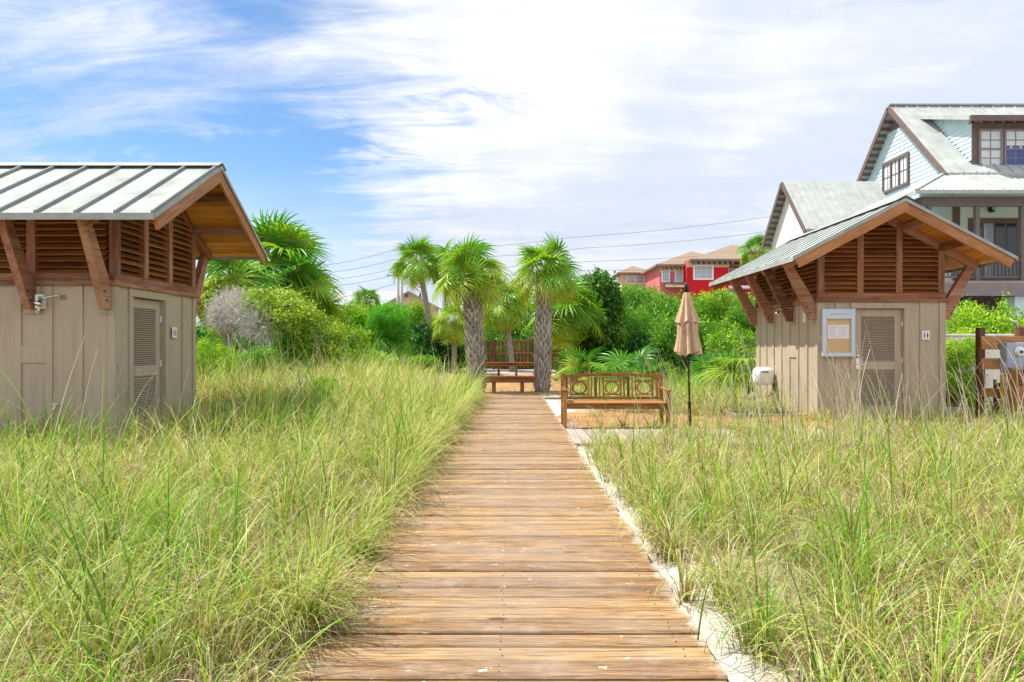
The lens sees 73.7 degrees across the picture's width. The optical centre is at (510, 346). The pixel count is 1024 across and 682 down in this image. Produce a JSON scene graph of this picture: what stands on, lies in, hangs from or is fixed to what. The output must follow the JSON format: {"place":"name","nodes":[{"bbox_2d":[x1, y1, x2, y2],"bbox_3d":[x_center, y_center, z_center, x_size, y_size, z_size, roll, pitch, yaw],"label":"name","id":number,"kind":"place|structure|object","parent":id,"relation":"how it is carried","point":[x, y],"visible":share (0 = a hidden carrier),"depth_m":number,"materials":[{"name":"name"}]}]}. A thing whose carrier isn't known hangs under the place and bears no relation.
{"place":"outdoors","nodes":[
{"label":"outdoors","id":0,"kind":"place"},
{"bbox_2d":[486,369,534,373],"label":"path","id":1,"kind":"structure","parent":0,"point":[506,371],"depth_m":36.95,"materials":[{"name":"grey concrete"}]},
{"bbox_2d":[0,364,1023,681],"bbox_3d":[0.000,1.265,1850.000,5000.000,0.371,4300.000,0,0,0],"label":"ground","id":2,"kind":"structure","parent":0,"point":[732,670],"depth_m":3.66,"materials":[{"name":"white sand"}]},
{"bbox_2d":[116,364,124,466],"bbox_3d":[-4.225,0.795,7.401,0.095,1.210,0.023,0,0,0],"label":"wooden stake","id":3,"kind":"object","parent":2,"relation":"on","point":[120,419],"visible":0.65,"depth_m":7.39,"materials":[{"name":"brown wood"}]},
{"bbox_2d":[0,162,267,443],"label":"restroom hut","id":4,"kind":"object","parent":2,"relation":"on","point":[112,252],"visible":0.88,"depth_m":9.49,"materials":[{"name":"beige paint"}]},
{"bbox_2d":[35,294,45,312],"bbox_3d":[-6.461,-0.588,9.383,0.110,0.256,0.094,0,0,0],"label":"soap dispenser","id":5,"kind":"object","parent":4,"relation":"attached to","point":[38,297],"visible":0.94,"depth_m":9.35,"materials":[{"name":"white plastic"}]},
{"bbox_2d":[33,295,65,307],"bbox_3d":[-6.312,-0.620,9.347,0.364,0.188,0.112,0,0,-42],"label":"outdoor shower","id":6,"kind":"object","parent":4,"relation":"attached to","point":[38,303],"visible":1,"depth_m":9.30,"materials":[{"name":"silver metal"}]},
{"bbox_2d":[134,298,161,434],"bbox_3d":[-5.530,0.320,10.356,0.121,2.060,0.924,0,0,0],"label":"door","id":7,"kind":"structure","parent":4,"relation":"in","point":[147,318],"depth_m":10.42,"materials":[{"name":"paint"}]},
{"bbox_2d":[196,322,221,348],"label":"shrub","id":8,"kind":"object","parent":2,"relation":"on","point":[199,333],"visible":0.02,"depth_m":35.24,"materials":[{"name":"green plant"}]},
{"bbox_2d":[48,337,383,472],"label":"dry stalks","id":9,"kind":"object","parent":2,"relation":"on","point":[153,412],"visible":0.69,"depth_m":7.56,"materials":[{"name":"plant"}]},
{"bbox_2d":[196,335,238,385],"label":"shrub","id":10,"kind":"object","parent":2,"relation":"on","point":[215,353],"visible":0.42,"depth_m":15.40,"materials":[{"name":"green plant"}]},
{"bbox_2d":[0,425,453,681],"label":"dry thatch","id":11,"kind":"object","parent":2,"relation":"on","point":[218,627],"visible":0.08,"depth_m":3.81,"materials":[{"name":"plant"}]},
{"bbox_2d":[196,327,283,363],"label":"shrub","id":12,"kind":"object","parent":2,"relation":"on","point":[244,345],"visible":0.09,"depth_m":31.46,"materials":[{"name":"green plant"}]},
{"bbox_2d":[197,260,286,353],"bbox_3d":[-8.877,-1.185,22.045,2.926,5.154,3.365,0,0,-43],"label":"palm tree","id":13,"kind":"object","parent":2,"relation":"on","point":[246,271],"visible":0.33,"depth_m":21.52,"materials":[{"name":"green plant"}]},
{"bbox_2d":[0,339,505,681],"bbox_3d":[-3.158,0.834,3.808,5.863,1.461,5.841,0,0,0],"label":"grass","id":14,"kind":"structure","parent":2,"relation":"on","point":[154,520],"depth_m":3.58,"materials":[{"name":"green plant"}]},
{"bbox_2d":[228,343,280,377],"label":"shrub","id":15,"kind":"object","parent":2,"relation":"on","point":[256,352],"visible":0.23,"depth_m":16.99,"materials":[{"name":"green plant"}]},
{"bbox_2d":[198,282,358,376],"bbox_3d":[-6.383,-0.293,18.889,4.293,3.096,2.408,0,0,0],"label":"windswept shrub","id":16,"kind":"object","parent":2,"relation":"on","point":[271,309],"visible":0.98,"depth_m":18.50,"materials":[{"name":"green plant"}]},
{"bbox_2d":[217,208,347,360],"bbox_3d":[-8.309,-1.699,24.441,4.743,6.276,4.258,0,0,0],"label":"palm tree","id":17,"kind":"object","parent":2,"relation":"on","point":[279,236],"visible":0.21,"depth_m":23.91,"materials":[{"name":"green plant"}]},
{"bbox_2d":[253,327,353,376],"bbox_3d":[-6.228,0.236,20.649,2.837,2.112,3.134,0,0,43],"label":"shrub","id":18,"kind":"object","parent":2,"relation":"on","point":[284,348],"visible":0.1,"depth_m":19.78,"materials":[{"name":"green plant"}]},
{"bbox_2d":[263,252,347,327],"bbox_3d":[-7.326,-0.975,23.577,3.707,4.692,3.215,0,0,0],"label":"palm tree","id":19,"kind":"object","parent":2,"relation":"on","point":[322,289],"visible":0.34,"depth_m":23.24,"materials":[{"name":"green plant"}]},
{"bbox_2d":[300,376,343,403],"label":"shrub","id":20,"kind":"object","parent":2,"relation":"on","point":[324,381],"visible":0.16,"depth_m":12.48,"materials":[{"name":"green plant"}]},
{"bbox_2d":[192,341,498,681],"bbox_3d":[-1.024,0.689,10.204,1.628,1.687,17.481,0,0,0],"label":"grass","id":21,"kind":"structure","parent":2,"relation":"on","point":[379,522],"depth_m":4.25,"materials":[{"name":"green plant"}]},
{"bbox_2d":[196,312,498,419],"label":"grass","id":22,"kind":"structure","parent":2,"relation":"on","point":[369,370],"depth_m":14.43,"materials":[{"name":"green plant"}]},
{"bbox_2d":[349,285,382,311],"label":"palm tree","id":23,"kind":"object","parent":2,"relation":"on","point":[372,294],"visible":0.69,"depth_m":45.68,"materials":[{"name":"green plant"}]},
{"bbox_2d":[331,291,442,329],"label":"grey roof house","id":24,"kind":"structure","parent":2,"relation":"on","point":[389,295],"depth_m":75.32,"materials":[{"name":"beige paint"}]},
{"bbox_2d":[386,275,399,311],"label":"utility pole","id":25,"kind":"object","parent":2,"relation":"on","point":[397,291],"visible":0.11,"depth_m":61.88,"materials":[{"name":"grey wood"}]},
{"bbox_2d":[328,232,760,272],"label":"power line","id":26,"kind":"object","parent":25,"relation":"attached to","point":[569,249],"visible":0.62,"depth_m":66.71,"materials":[{"name":"metal"}]},
{"bbox_2d":[321,216,769,265],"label":"power line","id":27,"kind":"object","parent":25,"relation":"attached to","point":[564,238],"visible":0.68,"depth_m":66.40,"materials":[{"name":"metal"}]},
{"bbox_2d":[392,267,404,305],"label":"utility pole","id":28,"kind":"object","parent":2,"relation":"on","point":[401,293],"visible":0.09,"depth_m":63.89,"materials":[{"name":"grey wood"}]},
{"bbox_2d":[400,297,438,330],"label":"shrub","id":29,"kind":"object","parent":2,"relation":"on","point":[417,311],"visible":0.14,"depth_m":39.88,"materials":[{"name":"green plant"}]},
{"bbox_2d":[424,237,477,319],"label":"palm tree","id":30,"kind":"object","parent":2,"relation":"on","point":[443,250],"visible":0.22,"depth_m":38.99,"materials":[{"name":"green plant"}]},
{"bbox_2d":[274,393,727,681],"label":"boardwalk","id":31,"kind":"structure","parent":2,"relation":"on","point":[532,577],"depth_m":3.83,"materials":[{"name":"brown wood"}]},
{"bbox_2d":[478,376,535,392],"bbox_3d":[-0.094,1.135,20.108,1.696,0.510,0.415,0,0,0],"label":"plank bench","id":32,"kind":"object","parent":2,"relation":"on","point":[521,380],"visible":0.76,"depth_m":19.91,"materials":[{"name":"brown wood"}]},
{"bbox_2d":[484,313,534,368],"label":"shrub","id":33,"kind":"object","parent":2,"relation":"on","point":[529,333],"visible":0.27,"depth_m":42.83,"materials":[{"name":"green plant"}]},
{"bbox_2d":[483,339,563,368],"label":"slat fence","id":34,"kind":"object","parent":2,"relation":"on","point":[493,352],"visible":0.25,"depth_m":41.00,"materials":[{"name":"brown wood"}]},
{"bbox_2d":[501,292,554,366],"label":"shrub","id":35,"kind":"object","parent":2,"relation":"on","point":[528,315],"visible":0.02,"depth_m":45.11,"materials":[{"name":"green plant"}]},
{"bbox_2d":[550,283,565,367],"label":"shrub","id":36,"kind":"object","parent":2,"relation":"on","point":[554,342],"visible":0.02,"depth_m":41.41,"materials":[{"name":"green plant"}]},
{"bbox_2d":[433,372,753,393],"bbox_3d":[0.188,1.269,29.824,16.122,0.418,19.848,0,0,0],"label":"mulch bed","id":37,"kind":"object","parent":2,"relation":"on","point":[517,388],"visible":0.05,"depth_m":23.49,"materials":[{"name":"brown wood"}]},
{"bbox_2d":[337,320,384,371],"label":"shrub","id":38,"kind":"object","parent":37,"relation":"on","point":[358,337],"visible":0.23,"depth_m":22.89,"materials":[{"name":"green plant"}]},
{"bbox_2d":[338,295,383,349],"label":"shrub","id":39,"kind":"object","parent":37,"relation":"on","point":[357,316],"visible":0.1,"depth_m":27.41,"materials":[{"name":"green plant"}]},
{"bbox_2d":[362,299,417,375],"bbox_3d":[-4.870,-0.151,26.965,2.497,3.585,2.759,0,0,18],"label":"shrub","id":40,"kind":"object","parent":37,"relation":"on","point":[389,325],"visible":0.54,"depth_m":26.43,"materials":[{"name":"green plant"}]},
{"bbox_2d":[377,351,403,372],"bbox_3d":[-4.802,1.018,24.848,2.166,1.714,2.244,0,0,-43],"label":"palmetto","id":41,"kind":"object","parent":37,"relation":"on","point":[383,354],"visible":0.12,"depth_m":25.18,"materials":[{"name":"green plant"}]},
{"bbox_2d":[387,233,443,329],"bbox_3d":[-5.121,-2.317,37.934,3.481,7.970,3.520,0,0,0],"label":"palm tree","id":42,"kind":"object","parent":37,"relation":"on","point":[422,248],"visible":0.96,"depth_m":37.70,"materials":[{"name":"green plant"}]},
{"bbox_2d":[401,316,442,371],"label":"shrub","id":43,"kind":"object","parent":37,"relation":"on","point":[419,331],"visible":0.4,"depth_m":35.40,"materials":[{"name":"green plant"}]},
{"bbox_2d":[409,354,443,374],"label":"shrub","id":44,"kind":"object","parent":37,"relation":"on","point":[423,358],"visible":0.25,"depth_m":32.38,"materials":[{"name":"green plant"}]},
{"bbox_2d":[416,331,466,372],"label":"shrub","id":45,"kind":"object","parent":37,"relation":"on","point":[447,353],"visible":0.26,"depth_m":35.99,"materials":[{"name":"green plant"}]},
{"bbox_2d":[430,302,465,373],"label":"palm tree","id":46,"kind":"object","parent":37,"relation":"on","point":[452,332],"visible":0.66,"depth_m":33.73,"materials":[{"name":"green plant"}]},
{"bbox_2d":[428,230,518,391],"bbox_3d":[-1.102,-0.922,20.554,2.814,5.166,3.001,0,0,0],"label":"palm tree","id":47,"kind":"object","parent":37,"relation":"on","point":[475,287],"visible":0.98,"depth_m":20.31,"materials":[{"name":"green plant"}]},
{"bbox_2d":[482,276,534,371],"bbox_3d":[-0.255,-1.168,37.098,3.792,5.679,3.562,0,0,0],"label":"palm tree","id":48,"kind":"object","parent":37,"relation":"on","point":[504,318],"visible":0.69,"depth_m":36.35,"materials":[{"name":"green plant"}]},
{"bbox_2d":[484,362,533,375],"bbox_3d":[-0.037,1.070,32.008,2.375,0.640,0.415,0,0,0],"label":"plank bench","id":49,"kind":"object","parent":37,"relation":"on","point":[499,364],"visible":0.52,"depth_m":31.82,"materials":[{"name":"brown wood"}]},
{"bbox_2d":[506,231,584,391],"bbox_3d":[1.082,-0.924,21.049,2.587,5.155,2.694,0,0,0],"label":"palm tree","id":50,"kind":"object","parent":37,"relation":"on","point":[547,277],"visible":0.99,"depth_m":20.68,"materials":[{"name":"green plant"}]},
{"bbox_2d":[522,275,610,381],"bbox_3d":[2.136,-0.671,26.862,3.489,4.677,3.512,0,0,0],"label":"palm tree","id":51,"kind":"object","parent":37,"relation":"on","point":[567,328],"visible":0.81,"depth_m":26.34,"materials":[{"name":"green plant"}]},
{"bbox_2d":[553,330,598,378],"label":"shrub","id":52,"kind":"object","parent":37,"relation":"on","point":[559,360],"visible":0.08,"depth_m":28.97,"materials":[{"name":"green plant"}]},
{"bbox_2d":[552,343,606,382],"bbox_3d":[2.654,0.870,25.066,2.376,2.042,3.122,0,0,-14],"label":"palmetto","id":53,"kind":"object","parent":37,"relation":"on","point":[579,361],"visible":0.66,"depth_m":24.86,"materials":[{"name":"green plant"}]},
{"bbox_2d":[563,264,627,379],"bbox_3d":[3.559,-0.827,28.127,2.677,5.073,2.515,0,0,24],"label":"shrub","id":54,"kind":"object","parent":37,"relation":"on","point":[604,286],"visible":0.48,"depth_m":27.38,"materials":[{"name":"green plant"}]},
{"bbox_2d":[582,359,630,387],"bbox_3d":[3.243,1.185,22.588,2.224,1.551,2.074,0,0,0],"label":"palmetto","id":55,"kind":"object","parent":37,"relation":"on","point":[617,365],"visible":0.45,"depth_m":22.36,"materials":[{"name":"green plant"}]},
{"bbox_2d":[595,298,665,371],"bbox_3d":[4.952,-0.110,28.506,3.362,3.844,3.003,0,0,8],"label":"shrub","id":56,"kind":"object","parent":37,"relation":"on","point":[639,325],"visible":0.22,"depth_m":28.22,"materials":[{"name":"green plant"}]},
{"bbox_2d":[593,346,678,387],"bbox_3d":[4.261,1.052,22.816,3.294,2.308,2.901,0,0,-42],"label":"palmetto","id":57,"kind":"object","parent":37,"relation":"on","point":[613,360],"visible":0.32,"depth_m":23.02,"materials":[{"name":"green plant"}]},
{"bbox_2d":[619,279,678,337],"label":"shrub","id":58,"kind":"object","parent":37,"relation":"on","point":[634,292],"visible":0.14,"depth_m":34.61,"materials":[{"name":"green plant"}]},
{"bbox_2d":[622,327,677,372],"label":"shrub","id":59,"kind":"object","parent":37,"relation":"on","point":[646,344],"visible":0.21,"depth_m":26.88,"materials":[{"name":"green plant"}]},
{"bbox_2d":[619,352,686,387],"bbox_3d":[4.320,0.936,20.467,2.039,1.577,2.200,0,0,-44],"label":"palmetto","id":60,"kind":"object","parent":37,"relation":"on","point":[650,364],"visible":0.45,"depth_m":20.44,"materials":[{"name":"green plant"}]},
{"bbox_2d":[629,285,697,337],"bbox_3d":[6.998,-0.467,30.859,4.058,4.633,3.564,0,0,42],"label":"shrub","id":61,"kind":"object","parent":37,"relation":"on","point":[665,303],"visible":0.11,"depth_m":30.87,"materials":[{"name":"green plant"}]},
{"bbox_2d":[647,307,727,375],"bbox_3d":[6.635,0.100,26.094,2.963,3.175,3.273,0,0,-23],"label":"shrub","id":62,"kind":"object","parent":37,"relation":"on","point":[667,336],"visible":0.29,"depth_m":25.48,"materials":[{"name":"green plant"}]},
{"bbox_2d":[670,333,728,381],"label":"shrub","id":63,"kind":"object","parent":37,"relation":"on","point":[684,359],"visible":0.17,"depth_m":24.18,"materials":[{"name":"green plant"}]},
{"bbox_2d":[681,352,740,391],"bbox_3d":[6.169,1.126,20.970,2.282,1.983,2.183,0,0,-42],"label":"palmetto","id":64,"kind":"object","parent":37,"relation":"on","point":[692,368],"visible":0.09,"depth_m":21.03,"materials":[{"name":"green plant"}]},
{"bbox_2d":[702,320,755,385],"bbox_3d":[7.522,0.396,22.942,2.229,2.550,1.938,0,0,37],"label":"shrub","id":65,"kind":"object","parent":37,"relation":"on","point":[715,342],"visible":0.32,"depth_m":22.81,"materials":[{"name":"green plant"}]},
{"bbox_2d":[613,266,644,296],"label":"house","id":66,"kind":"structure","parent":2,"relation":"on","point":[633,275],"depth_m":75.98,"materials":[{"name":"paint"}]},
{"bbox_2d":[552,360,803,417],"bbox_3d":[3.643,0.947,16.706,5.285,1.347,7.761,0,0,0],"label":"grass","id":67,"kind":"structure","parent":2,"relation":"on","point":[695,401],"depth_m":15.09,"materials":[{"name":"green plant"}]},
{"bbox_2d":[640,245,759,303],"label":"red house","id":68,"kind":"structure","parent":2,"relation":"on","point":[699,272],"depth_m":67.50,"materials":[{"name":"paint"}]},
{"bbox_2d":[661,268,669,281],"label":"window","id":69,"kind":"structure","parent":68,"relation":"in","point":[665,276],"depth_m":67.98,"materials":[{"name":"white glass"}]},
{"bbox_2d":[675,268,682,281],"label":"window","id":70,"kind":"structure","parent":68,"relation":"in","point":[678,275],"depth_m":67.98,"materials":[{"name":"white glass"}]},
{"bbox_2d":[693,264,713,279],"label":"window","id":71,"kind":"structure","parent":68,"relation":"in","point":[699,273],"depth_m":66.78,"materials":[{"name":"white glass"}]},
{"bbox_2d":[635,341,808,412],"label":"dry stalks","id":72,"kind":"object","parent":2,"relation":"on","point":[704,378],"visible":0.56,"depth_m":15.65,"materials":[{"name":"plant"}]},
{"bbox_2d":[693,286,751,343],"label":"shrub","id":73,"kind":"object","parent":2,"relation":"on","point":[717,311],"visible":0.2,"depth_m":28.28,"materials":[{"name":"green plant"}]},
{"bbox_2d":[690,348,755,398],"bbox_3d":[6.422,0.992,18.611,3.542,2.123,3.708,0,0,0],"label":"palmetto","id":74,"kind":"object","parent":2,"relation":"on","point":[720,362],"visible":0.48,"depth_m":18.42,"materials":[{"name":"green plant"}]},
{"bbox_2d":[714,295,755,363],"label":"shrub","id":75,"kind":"object","parent":2,"relation":"on","point":[738,315],"visible":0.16,"depth_m":26.57,"materials":[{"name":"green plant"}]},
{"bbox_2d":[735,233,771,302],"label":"palm tree","id":76,"kind":"object","parent":2,"relation":"on","point":[756,241],"visible":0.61,"depth_m":45.87,"materials":[{"name":"green plant"}]},
{"bbox_2d":[556,411,1022,431],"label":"mulch bed","id":77,"kind":"object","parent":2,"relation":"on","point":[577,414],"visible":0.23,"depth_m":12.85,"materials":[{"name":"brown wood"}]},
{"bbox_2d":[561,373,671,428],"bbox_3d":[1.768,0.927,11.613,1.788,0.925,0.687,0,0,0],"label":"garden bench","id":78,"kind":"object","parent":77,"relation":"on","point":[566,404],"visible":0.91,"depth_m":11.85,"materials":[{"name":"brown wood"}]},
{"bbox_2d":[674,283,702,426],"bbox_3d":[3.026,0.231,11.603,0.441,2.620,0.460,0,0,-12],"label":"garden parasol","id":79,"kind":"object","parent":77,"relation":"on","point":[687,320],"visible":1,"depth_m":11.51,"materials":[{"name":"beige fabric"}]},
{"bbox_2d":[709,406,807,418],"bbox_3d":[5.050,1.380,14.100,1.400,0.140,1.800,0,0,0],"label":"foot shower pad","id":80,"kind":"object","parent":77,"relation":"on","point":[751,414],"visible":0.23,"depth_m":13.43,"materials":[{"name":"beige concrete"}]},
{"bbox_2d":[999,374,1006,417],"bbox_3d":[9.637,1.042,13.350,0.124,1.016,0.121,0,0,0],"label":"wooden post","id":81,"kind":"object","parent":77,"relation":"on","point":[1002,390],"visible":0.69,"depth_m":13.32,"materials":[{"name":"brown wood"}]},
{"bbox_2d":[1005,367,1023,418],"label":"timber bin","id":82,"kind":"object","parent":77,"relation":"on","point":[1019,384],"visible":0.47,"depth_m":13.09,"materials":[{"name":"brown wood"}]},
{"bbox_2d":[569,380,1023,681],"bbox_3d":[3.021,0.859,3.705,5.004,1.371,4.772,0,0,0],"label":"grass","id":83,"kind":"structure","parent":2,"relation":"on","point":[856,543],"depth_m":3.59,"materials":[{"name":"green plant"}]},
{"bbox_2d":[577,425,1023,681],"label":"dry thatch","id":84,"kind":"object","parent":2,"relation":"on","point":[801,568],"visible":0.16,"depth_m":4.63,"materials":[{"name":"plant"}]},
{"bbox_2d":[630,320,1023,491],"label":"dry stalks","id":85,"kind":"object","parent":2,"relation":"on","point":[854,412],"visible":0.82,"depth_m":8.58,"materials":[{"name":"plant"}]},
{"bbox_2d":[687,390,1023,434],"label":"grass","id":86,"kind":"structure","parent":2,"relation":"on","point":[850,418],"depth_m":12.06,"materials":[{"name":"green plant"}]},
{"bbox_2d":[709,195,1017,419],"bbox_3d":[7.060,-0.552,14.775,4.024,4.305,5.190,0,0,0],"label":"restroom hut","id":87,"kind":"object","parent":2,"relation":"on","point":[882,269],"visible":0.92,"depth_m":13.03,"materials":[{"name":"beige paint"}]},
{"bbox_2d":[752,367,773,398],"bbox_3d":[5.646,0.877,15.198,0.432,0.834,0.414,0,0,0],"label":"drinking fountain","id":88,"kind":"object","parent":87,"relation":"attached to","point":[768,375],"visible":0.81,"depth_m":15.02,"materials":[{"name":"white plastic"}]},
{"bbox_2d":[821,309,854,356],"bbox_3d":[6.216,-0.258,12.939,0.618,0.902,0.062,0,0,0],"label":"notice board","id":89,"kind":"object","parent":87,"relation":"attached to","point":[838,330],"visible":0.99,"depth_m":12.95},
{"bbox_2d":[856,309,901,416],"bbox_3d":[7.036,0.320,13.050,0.924,2.060,0.121,0,0,0],"label":"door","id":90,"kind":"structure","parent":87,"relation":"in","point":[879,322],"depth_m":13.06,"materials":[{"name":"paint"}]},
{"bbox_2d":[761,103,1023,329],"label":"blue house","id":91,"kind":"structure","parent":2,"relation":"on","point":[961,164],"depth_m":25.77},
{"bbox_2d":[882,152,909,193],"bbox_3d":[16.115,-7.210,28.550,0.130,1.300,1.950,0,0,0],"label":"window","id":92,"kind":"structure","parent":91,"relation":"in","point":[904,158],"depth_m":28.48,"materials":[{"name":"white glass"}]},
{"bbox_2d":[978,129,1002,165],"bbox_3d":[17.679,-7.263,25.145,0.880,1.460,0.130,0,0,0],"label":"window","id":93,"kind":"structure","parent":91,"relation":"in","point":[990,141],"depth_m":25.14,"materials":[{"name":"white glass"}]},
{"bbox_2d":[968,218,1017,280],"bbox_3d":[17.776,-3.458,25.069,1.902,2.496,0.059,0,0,0],"label":"porch door","id":94,"kind":"structure","parent":91,"relation":"in","point":[1002,232],"depth_m":25.04,"materials":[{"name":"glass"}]},
{"bbox_2d":[1003,129,1023,165],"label":"window","id":95,"kind":"structure","parent":91,"relation":"in","point":[1013,139],"depth_m":25.13,"materials":[{"name":"glass"}]},
{"bbox_2d":[946,335,988,406],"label":"shrub","id":96,"kind":"object","parent":2,"relation":"on","point":[967,346],"visible":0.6,"depth_m":15.96,"materials":[{"name":"green plant"}]},
{"bbox_2d":[946,334,1013,401],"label":"retaining wall","id":97,"kind":"structure","parent":2,"relation":"on","point":[995,372],"depth_m":17.20,"materials":[{"name":"white paint"}]},
{"bbox_2d":[946,291,1023,333],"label":"shrub","id":98,"kind":"object","parent":2,"relation":"on","point":[992,323],"visible":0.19,"depth_m":18.71,"materials":[{"name":"green plant"}]},
{"bbox_2d":[963,392,1023,422],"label":"grass","id":99,"kind":"structure","parent":2,"relation":"on","point":[991,402],"depth_m":13.90,"materials":[{"name":"green plant"}]},
{"bbox_2d":[975,327,1023,416],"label":"rail fence","id":100,"kind":"object","parent":2,"relation":"on","point":[982,345],"visible":0.58,"depth_m":13.50,"materials":[{"name":"brown wood"}]},
{"bbox_2d":[1000,343,1023,372],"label":"electric meter","id":101,"kind":"object","parent":100,"relation":"attached to","point":[1006,356],"visible":0.9,"depth_m":13.30,"materials":[{"name":"grey paint"}]},
{"bbox_2d":[993,379,1006,410],"bbox_3d":[10.206,1.070,14.235,0.244,0.760,0.070,0,0,0],"label":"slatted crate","id":102,"kind":"object","parent":2,"relation":"on","point":[995,400],"visible":0.34,"depth_m":14.20,"materials":[{"name":"brown wood"}]},
{"bbox_2d":[0,0,1023,342],"label":"sky","id":103,"kind":"structure","parent":0,"point":[379,123],"materials":[{"name":"blue"}]},
{"bbox_2d":[542,394,577,398],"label":"side path","id":104,"kind":"structure","parent":0,"point":[556,396],"depth_m":18.46,"materials":[{"name":"white concrete"}]},
{"bbox_2d":[544,387,662,464],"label":"grass","id":105,"kind":"structure","parent":0,"point":[622,424],"depth_m":9.28,"materials":[{"name":"green plant"}]},
{"bbox_2d":[566,429,856,445],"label":"side path","id":106,"kind":"structure","parent":0,"point":[573,434],"depth_m":10.50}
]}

